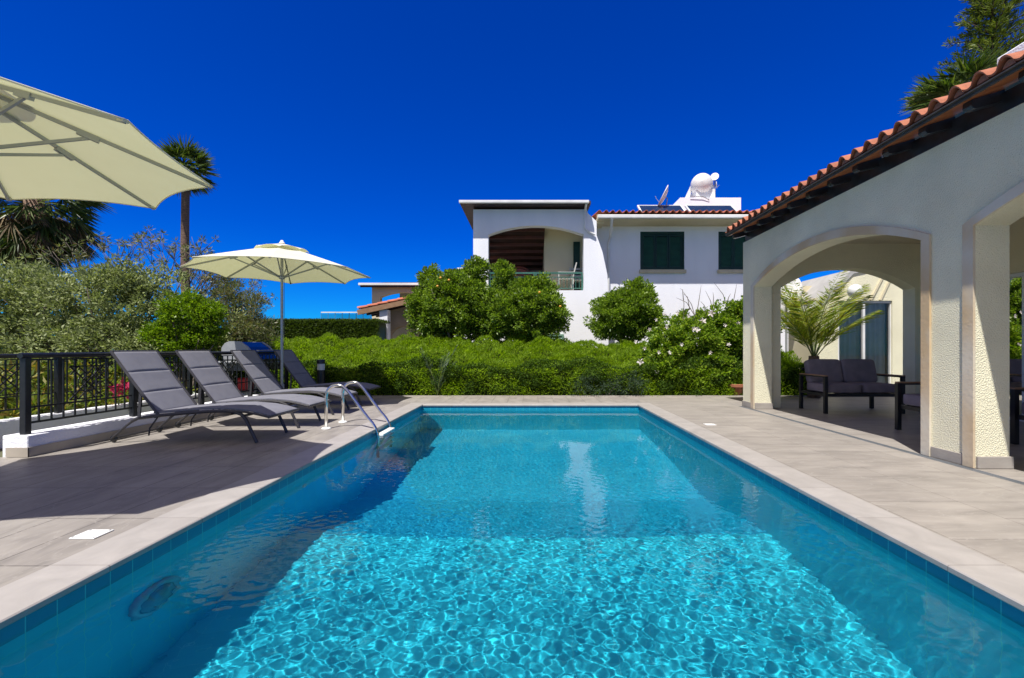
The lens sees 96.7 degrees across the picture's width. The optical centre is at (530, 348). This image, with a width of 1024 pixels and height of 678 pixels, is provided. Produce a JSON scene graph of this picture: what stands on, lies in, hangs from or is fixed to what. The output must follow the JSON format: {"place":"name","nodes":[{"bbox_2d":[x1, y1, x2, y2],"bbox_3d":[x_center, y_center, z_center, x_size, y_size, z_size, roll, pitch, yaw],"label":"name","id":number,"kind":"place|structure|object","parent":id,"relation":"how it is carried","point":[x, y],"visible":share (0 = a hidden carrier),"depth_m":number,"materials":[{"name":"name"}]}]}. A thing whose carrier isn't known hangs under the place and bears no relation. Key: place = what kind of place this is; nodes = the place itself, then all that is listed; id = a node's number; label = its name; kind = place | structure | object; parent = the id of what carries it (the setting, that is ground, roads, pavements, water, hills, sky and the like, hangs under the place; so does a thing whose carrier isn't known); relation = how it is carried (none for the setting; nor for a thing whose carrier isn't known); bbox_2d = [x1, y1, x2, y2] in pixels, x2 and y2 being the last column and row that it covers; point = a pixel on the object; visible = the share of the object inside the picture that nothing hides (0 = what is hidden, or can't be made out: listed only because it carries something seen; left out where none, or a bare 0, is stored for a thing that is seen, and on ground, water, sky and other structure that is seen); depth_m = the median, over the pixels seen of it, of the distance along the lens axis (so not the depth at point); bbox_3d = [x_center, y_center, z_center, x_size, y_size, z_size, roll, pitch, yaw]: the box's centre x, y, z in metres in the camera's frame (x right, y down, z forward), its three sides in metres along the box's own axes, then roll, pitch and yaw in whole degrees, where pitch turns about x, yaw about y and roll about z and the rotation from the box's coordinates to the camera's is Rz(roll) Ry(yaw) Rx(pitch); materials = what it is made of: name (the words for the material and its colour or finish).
{"place":"outdoors","nodes":[
{"label":"outdoors","id":0,"kind":"place"},
{"bbox_2d":[218,341,278,393],"bbox_3d":[-5.399,0.352,8.890,0.782,0.995,1.540,0,0,0],"label":"gas barbecue","id":1,"kind":"object","parent":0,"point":[240,345],"visible":0.45,"depth_m":8.62,"materials":[{"name":"metal"}]},
{"bbox_2d":[0,397,647,587],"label":"pool deck","id":2,"kind":"structure","parent":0,"point":[51,503],"depth_m":3.94,"materials":[{"name":"stone"}]},
{"bbox_2d":[69,529,113,538],"bbox_3d":[-2.487,1.049,2.577,0.140,0.008,0.124,0,0,0],"label":"skimmer cover","id":3,"kind":"object","parent":2,"relation":"on","point":[92,533],"visible":1,"depth_m":2.57,"materials":[{"name":"white plastic"}]},
{"bbox_2d":[0,77,212,209],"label":"parasol","id":4,"kind":"object","parent":2,"relation":"on","point":[52,146],"visible":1,"depth_m":3.66,"materials":[{"name":"beige fabric"}]},
{"bbox_2d":[3,393,270,456],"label":"kerb wall","id":5,"kind":"structure","parent":2,"relation":"on","point":[41,441],"depth_m":4.94,"materials":[{"name":"white paint"}]},
{"bbox_2d":[17,351,287,434],"bbox_3d":[-5.000,0.444,6.890,0.060,0.812,4.880,0,0,0],"label":"black railing","id":6,"kind":"object","parent":5,"relation":"on","point":[25,406],"visible":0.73,"depth_m":5.08,"materials":[{"name":"metal"}]},
{"bbox_2d":[110,350,299,442],"bbox_3d":[-3.828,0.536,5.423,1.823,1.043,0.693,0,0,0],"label":"sun lounger","id":7,"kind":"object","parent":2,"relation":"on","point":[155,381],"visible":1,"depth_m":5.28,"materials":[{"name":"grey fabric"}]},
{"bbox_2d":[175,350,330,427],"bbox_3d":[-3.848,0.536,6.383,1.823,1.043,0.693,0,0,0],"label":"sun lounger","id":8,"kind":"object","parent":2,"relation":"on","point":[211,377],"visible":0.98,"depth_m":6.25,"materials":[{"name":"grey fabric"}]},
{"bbox_2d":[180,240,370,407],"bbox_3d":[-4.460,-0.451,8.150,2.782,2.999,2.783,0,0,0],"label":"parasol","id":9,"kind":"object","parent":2,"relation":"on","point":[281,262],"visible":0.94,"depth_m":8.23,"materials":[{"name":"beige fabric"}]},
{"bbox_2d":[230,350,357,414],"bbox_3d":[-3.918,0.536,7.603,1.823,1.043,0.693,0,0,0],"label":"sun lounger","id":10,"kind":"object","parent":2,"relation":"on","point":[264,380],"visible":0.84,"depth_m":7.46,"materials":[{"name":"grey fabric"}]},
{"bbox_2d":[317,359,324,397],"bbox_3d":[-4.500,0.637,9.750,0.171,0.825,0.171,0,0,0],"label":"bollard lamp","id":11,"kind":"object","parent":2,"relation":"on","point":[320,371],"visible":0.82,"depth_m":9.68,"materials":[{"name":"black metal"}]},
{"bbox_2d":[273,350,380,404],"bbox_3d":[-3.928,0.536,8.842,1.823,1.043,0.693,0,0,0],"label":"sun lounger","id":12,"kind":"object","parent":2,"relation":"on","point":[297,370],"visible":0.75,"depth_m":8.72,"materials":[{"name":"grey fabric"}]},
{"bbox_2d":[0,403,1023,629],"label":"pool coping","id":13,"kind":"object","parent":2,"relation":"on","point":[29,594],"visible":1,"depth_m":2.67,"materials":[{"name":"stone"}]},
{"bbox_2d":[321,381,394,435],"bbox_3d":[-2.355,1.379,6.265,0.809,1.842,0.649,0,0,0],"label":"pool ladder","id":14,"kind":"object","parent":13,"relation":"attached to","point":[368,418],"visible":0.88,"depth_m":6.00,"materials":[{"name":"metal"}]},
{"bbox_2d":[0,410,1023,677],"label":"pool water","id":15,"kind":"structure","parent":0,"point":[530,544],"depth_m":2.23,"materials":[{"name":"blue liquid"}]},
{"bbox_2d":[0,0,1023,349],"label":"sky","id":16,"kind":"structure","parent":0,"point":[353,134],"materials":[{"name":"blue"}]},
{"bbox_2d":[637,397,1023,572],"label":"terrace paving","id":17,"kind":"structure","parent":0,"point":[980,513],"depth_m":4.15,"materials":[{"name":"beige tile"}]},
{"bbox_2d":[781,271,902,383],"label":"wing","id":18,"kind":"structure","parent":17,"relation":"on","point":[879,342],"depth_m":11.56,"materials":[{"name":"beige paint"}]},
{"bbox_2d":[847,284,862,299],"bbox_3d":[7.951,-1.385,11.152,0.340,0.390,0.415,0,0,33],"label":"globe lamp","id":19,"kind":"object","parent":18,"relation":"attached to","point":[854,288],"visible":0.67,"depth_m":11.03,"materials":[{"name":"white glass"}]},
{"bbox_2d":[838,301,890,383],"bbox_3d":[8.380,-0.079,11.537,1.360,2.258,0.194,0,0,0],"label":"sliding door","id":20,"kind":"structure","parent":18,"relation":"in","point":[868,342],"depth_m":11.59,"materials":[{"name":"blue glass"}]},
{"bbox_2d":[799,359,905,413],"bbox_3d":[5.410,0.613,7.720,1.305,0.874,0.720,0,0,0],"label":"outdoor sofa","id":21,"kind":"object","parent":17,"relation":"on","point":[826,378],"visible":0.98,"depth_m":7.84,"materials":[{"name":"metal"},{"name":"fabric"}]},
{"bbox_2d":[714,399,1023,484],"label":"drain channel","id":22,"kind":"object","parent":17,"relation":"in","point":[975,470],"visible":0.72,"depth_m":4.66,"materials":[{"name":"grey metal"}]},
{"bbox_2d":[725,42,1023,468],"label":"arcade villa","id":23,"kind":"object","parent":17,"relation":"on","point":[923,209],"visible":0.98,"depth_m":4.44,"materials":[{"name":"paint"}]},
{"bbox_2d":[1010,272,1023,421],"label":"sliding door","id":24,"kind":"structure","parent":23,"relation":"in","point":[1016,279],"depth_m":6.68,"materials":[{"name":"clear glass"}]},
{"bbox_2d":[895,382,920,429],"bbox_3d":[5.120,0.613,5.585,0.720,0.874,0.735,0,0,0],"label":"outdoor armchair","id":25,"kind":"object","parent":17,"relation":"on","point":[912,402],"visible":0.1,"depth_m":5.90,"materials":[{"name":"metal"}]},
{"bbox_2d":[1010,387,1023,443],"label":"outdoor armchair","id":26,"kind":"object","parent":17,"relation":"on","point":[1015,417],"visible":0.97,"depth_m":5.00,"materials":[{"name":"metal"}]},
{"bbox_2d":[781,397,894,405],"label":"garden path","id":27,"kind":"structure","parent":0,"point":[858,401],"depth_m":9.20,"materials":[{"name":"stone"}]},
{"bbox_2d":[781,271,884,397],"bbox_3d":[6.178,-0.365,9.987,2.547,2.835,2.086,0,0,0],"label":"feather palm","id":28,"kind":"object","parent":27,"relation":"on","point":[801,328],"visible":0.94,"depth_m":9.69,"materials":[{"name":"green plant"}]},
{"label":"ground","id":29,"kind":"structure","parent":0,"visible":0},
{"bbox_2d":[0,252,74,351],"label":"frangipani tree","id":30,"kind":"object","parent":29,"relation":"on","point":[18,262],"visible":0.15,"depth_m":10.12,"materials":[{"name":"plant"}]},
{"bbox_2d":[0,198,115,346],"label":"skirted palm","id":31,"kind":"object","parent":29,"relation":"on","point":[27,226],"visible":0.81,"depth_m":11.36,"materials":[{"name":"green plant"}]},
{"bbox_2d":[36,233,164,336],"bbox_3d":[-10.249,-1.213,10.655,2.192,3.350,2.253,0,0,0],"label":"frangipani tree","id":32,"kind":"object","parent":29,"relation":"on","point":[85,256],"visible":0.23,"depth_m":10.25,"materials":[{"name":"plant"}]},
{"bbox_2d":[0,392,247,448],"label":"planter wall","id":33,"kind":"structure","parent":29,"relation":"on","point":[9,426],"depth_m":6.12,"materials":[{"name":"white paint"}]},
{"bbox_2d":[0,354,234,412],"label":"black railing","id":34,"kind":"object","parent":33,"relation":"on","point":[57,392],"visible":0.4,"depth_m":6.05,"materials":[{"name":"metal"}]},
{"bbox_2d":[109,379,128,404],"bbox_3d":[-6.253,0.700,6.899,0.323,0.500,0.240,0,0,43],"label":"bougainvillea spray","id":35,"kind":"object","parent":33,"relation":"on","point":[118,392],"visible":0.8,"depth_m":6.88,"materials":[{"name":"pink plant"}]},
{"bbox_2d":[117,377,128,398],"bbox_3d":[-6.167,0.680,6.972,0.277,0.541,0.279,0,0,-21],"label":"bougainvillea spray","id":36,"kind":"object","parent":33,"relation":"on","point":[127,389],"visible":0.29,"depth_m":6.95,"materials":[{"name":"pink plant"}]},
{"bbox_2d":[0,307,272,371],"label":"dark thicket","id":37,"kind":"object","parent":29,"relation":"on","point":[104,340],"depth_m":11.25,"materials":[{"name":"green plant"}]},
{"bbox_2d":[80,226,242,312],"bbox_3d":[-8.299,-1.246,10.421,2.790,3.417,2.745,0,0,32],"label":"frangipani tree","id":38,"kind":"object","parent":29,"relation":"on","point":[190,271],"visible":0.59,"depth_m":10.45,"materials":[{"name":"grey plant"}]},
{"bbox_2d":[158,132,220,291],"bbox_3d":[-16.773,-4.560,22.020,2.943,11.225,3.035,0,0,-25],"label":"fan palm","id":39,"kind":"object","parent":29,"relation":"on","point":[191,152],"visible":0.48,"depth_m":21.84,"materials":[{"name":"green plant"}]},
{"bbox_2d":[147,247,276,325],"bbox_3d":[-7.432,-1.051,10.647,2.525,3.022,2.040,0,0,0],"label":"frangipani tree","id":40,"kind":"object","parent":29,"relation":"on","point":[200,279],"visible":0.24,"depth_m":10.79,"materials":[{"name":"plant"}]},
{"bbox_2d":[202,277,283,376],"bbox_3d":[-6.617,-0.260,10.375,1.940,2.938,1.361,0,0,28],"label":"oleander","id":41,"kind":"object","parent":29,"relation":"on","point":[229,295],"visible":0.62,"depth_m":10.23,"materials":[{"name":"green plant"}]},
{"bbox_2d":[238,318,389,340],"bbox_3d":[-7.363,0.005,15.637,4.787,2.090,1.432,0,0,0],"label":"hedge","id":42,"kind":"object","parent":29,"relation":"on","point":[345,328],"visible":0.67,"depth_m":15.02,"materials":[{"name":"green plant"}]},
{"bbox_2d":[321,312,370,318],"bbox_3d":[-8.784,-0.374,23.450,2.741,2.848,3.100,0,0,0],"label":"terrace balustrade","id":43,"kind":"object","parent":29,"relation":"on","point":[342,314],"visible":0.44,"depth_m":21.99,"materials":[{"name":"metal"}]},
{"bbox_2d":[357,282,420,339],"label":"cream house","id":44,"kind":"structure","parent":29,"relation":"on","point":[391,311],"depth_m":16.60,"materials":[{"name":"paint"}]},
{"bbox_2d":[420,346,456,394],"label":"young date palm","id":45,"kind":"object","parent":29,"relation":"on","point":[440,369],"visible":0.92,"depth_m":10.12,"materials":[{"name":"green plant"}]},
{"bbox_2d":[402,255,504,340],"bbox_3d":[-2.084,-1.230,12.882,2.813,2.916,2.529,0,0,34],"label":"citrus tree","id":46,"kind":"object","parent":29,"relation":"on","point":[439,302],"visible":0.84,"depth_m":12.49,"materials":[{"name":"green plant"}]},
{"bbox_2d":[218,332,806,396],"bbox_3d":[-0.994,0.331,11.346,15.146,1.637,2.709,0,0,0],"label":"bank hedge","id":47,"kind":"object","parent":29,"relation":"on","point":[529,365],"visible":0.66,"depth_m":10.29,"materials":[{"name":"green plant"}]},
{"bbox_2d":[473,257,573,341],"bbox_3d":[-0.194,-1.177,12.966,2.886,2.805,2.362,0,0,0],"label":"citrus tree","id":48,"kind":"object","parent":29,"relation":"on","point":[535,306],"visible":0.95,"depth_m":12.39,"materials":[{"name":"green plant"}]},
{"bbox_2d":[312,395,822,396],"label":"deck kerb","id":49,"kind":"structure","parent":29,"relation":"on","point":[556,396],"depth_m":10.08,"materials":[{"name":"stone"}]},
{"bbox_2d":[563,370,652,396],"bbox_3d":[1.722,0.859,10.222,2.024,0.806,0.699,0,0,0],"label":"germander bush","id":50,"kind":"object","parent":29,"relation":"on","point":[616,381],"visible":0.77,"depth_m":10.11,"materials":[{"name":"green plant"}]},
{"bbox_2d":[458,198,784,351],"bbox_3d":[3.341,-2.471,16.810,11.617,7.043,5.580,0,0,0],"label":"white villa","id":51,"kind":"object","parent":29,"relation":"on","point":[672,254],"visible":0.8,"depth_m":15.40,"materials":[{"name":"paint"}]},
{"bbox_2d":[548,334,563,339],"bbox_3d":[0.412,0.290,14.473,1.271,1.520,0.047,0,0,0],"label":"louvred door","id":52,"kind":"structure","parent":51,"relation":"in","point":[561,336],"depth_m":14.45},
{"bbox_2d":[557,262,576,289],"bbox_3d":[1.198,-2.347,15.050,0.617,0.954,0.530,0,0,0],"label":"balcony chair","id":53,"kind":"object","parent":51,"relation":"on","point":[562,279],"visible":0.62,"depth_m":14.93,"materials":[{"name":"white plastic"}]},
{"bbox_2d":[569,267,582,289],"bbox_3d":[1.564,-2.347,15.389,0.530,0.954,0.617,0,0,0],"label":"balcony chair","id":54,"kind":"object","parent":51,"relation":"on","point":[575,279],"visible":0.46,"depth_m":15.60,"materials":[{"name":"white plastic"}]},
{"bbox_2d":[573,242,579,289],"bbox_3d":[1.581,-2.790,15.718,0.223,1.820,0.055,0,0,0],"label":"balcony door","id":55,"kind":"structure","parent":51,"relation":"in","point":[576,245],"depth_m":15.69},
{"bbox_2d":[637,205,684,211],"bbox_3d":[4.780,-4.956,16.636,1.642,0.812,0.687,0,0,0],"label":"solar panel","id":56,"kind":"object","parent":51,"relation":"attached to","point":[642,208],"visible":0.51,"depth_m":16.76,"materials":[{"name":"blue glass"}]},
{"bbox_2d":[655,185,667,205],"bbox_3d":[4.858,-5.454,16.899,0.480,1.213,0.836,0,0,0],"label":"satellite dish","id":57,"kind":"object","parent":51,"relation":"on","point":[664,195],"visible":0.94,"depth_m":16.66,"materials":[{"name":"white metal"}]},
{"bbox_2d":[685,173,714,199],"bbox_3d":[6.862,-6.503,18.555,1.252,1.246,1.257,0,0,0],"label":"water tank","id":58,"kind":"object","parent":51,"relation":"on","point":[701,185],"visible":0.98,"depth_m":18.20,"materials":[{"name":"white plastic"}]},
{"bbox_2d":[685,205,736,210],"bbox_3d":[6.605,-4.956,16.636,1.738,0.812,0.687,0,0,0],"label":"solar panel","id":59,"kind":"object","parent":51,"relation":"attached to","point":[709,207],"visible":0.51,"depth_m":16.77,"materials":[{"name":"blue glass"}]},
{"bbox_2d":[711,173,718,197],"bbox_3d":[7.439,-6.562,18.409,0.217,1.140,0.269,0,0,-26],"label":"satellite dish","id":60,"kind":"object","parent":51,"relation":"on","point":[714,176],"visible":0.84,"depth_m":18.44,"materials":[{"name":"white metal"}]},
{"bbox_2d":[583,275,669,345],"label":"citrus tree","id":61,"kind":"object","parent":29,"relation":"on","point":[632,310],"visible":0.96,"depth_m":12.59,"materials":[{"name":"green plant"}]},
{"bbox_2d":[635,284,784,392],"bbox_3d":[4.278,-0.196,10.813,4.140,2.760,1.604,0,0,-9],"label":"hibiscus hedge","id":62,"kind":"object","parent":29,"relation":"on","point":[676,339],"visible":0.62,"depth_m":10.44,"materials":[{"name":"green plant"}]},
{"bbox_2d":[728,384,742,394],"bbox_3d":[4.650,0.917,10.300,0.457,0.265,0.457,0,0,0],"label":"terracotta pot","id":63,"kind":"object","parent":29,"relation":"on","point":[739,387],"visible":0.57,"depth_m":10.13,"materials":[{"name":"orange ceramic"}]},
{"bbox_2d":[781,278,802,352],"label":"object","id":64,"kind":"object","parent":29,"relation":"on","point":[794,288],"visible":0.19,"depth_m":12.08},
{"bbox_2d":[903,74,960,118],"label":"fan palm","id":65,"kind":"object","parent":29,"relation":"on","point":[909,105],"visible":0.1,"depth_m":13.51,"materials":[{"name":"green plant"}]},
{"bbox_2d":[897,43,1006,119],"bbox_3d":[12.255,-3.788,13.020,2.823,9.703,2.713,0,0,39],"label":"fan palm","id":66,"kind":"object","parent":29,"relation":"on","point":[965,70],"visible":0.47,"depth_m":12.62,"materials":[{"name":"green plant"}]},
{"bbox_2d":[938,0,1023,84],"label":"norfolk pine","id":67,"kind":"object","parent":29,"relation":"on","point":[996,25],"visible":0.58,"depth_m":16.70,"materials":[{"name":"green plant"}]},
{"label":"planting bed","id":68,"kind":"structure","parent":29,"relation":"on","visible":0},
{"bbox_2d":[0,350,197,418],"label":"ground cover","id":69,"kind":"object","parent":68,"relation":"on","point":[11,402],"visible":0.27,"depth_m":6.95,"materials":[{"name":"green plant"}]},
{"bbox_2d":[0,253,266,391],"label":"grey shrub","id":70,"kind":"object","parent":68,"relation":"on","point":[72,329],"visible":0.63,"depth_m":8.95,"materials":[{"name":"green plant"}]},
{"bbox_2d":[136,288,231,393],"bbox_3d":[-6.706,0.028,8.812,1.672,2.367,0.930,0,0,0],"label":"bright shrub","id":71,"kind":"object","parent":68,"relation":"on","point":[201,315],"visible":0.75,"depth_m":8.67,"materials":[{"name":"green plant"}]},
{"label":"pool end wall","id":72,"kind":"structure","parent":0,"visible":0},
{"bbox_2d":[422,406,638,409],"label":"waterline tiles","id":73,"kind":"object","parent":72,"relation":"attached to","point":[530,407],"visible":0.6,"depth_m":8.62,"materials":[{"name":"blue tile"}]},
{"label":"pool side wall","id":74,"kind":"structure","parent":0,"visible":0},
{"bbox_2d":[0,407,1023,643],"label":"waterline tiles","id":75,"kind":"object","parent":74,"relation":"attached to","point":[59,604],"visible":0.31,"depth_m":2.53,"materials":[{"name":"blue tile"}]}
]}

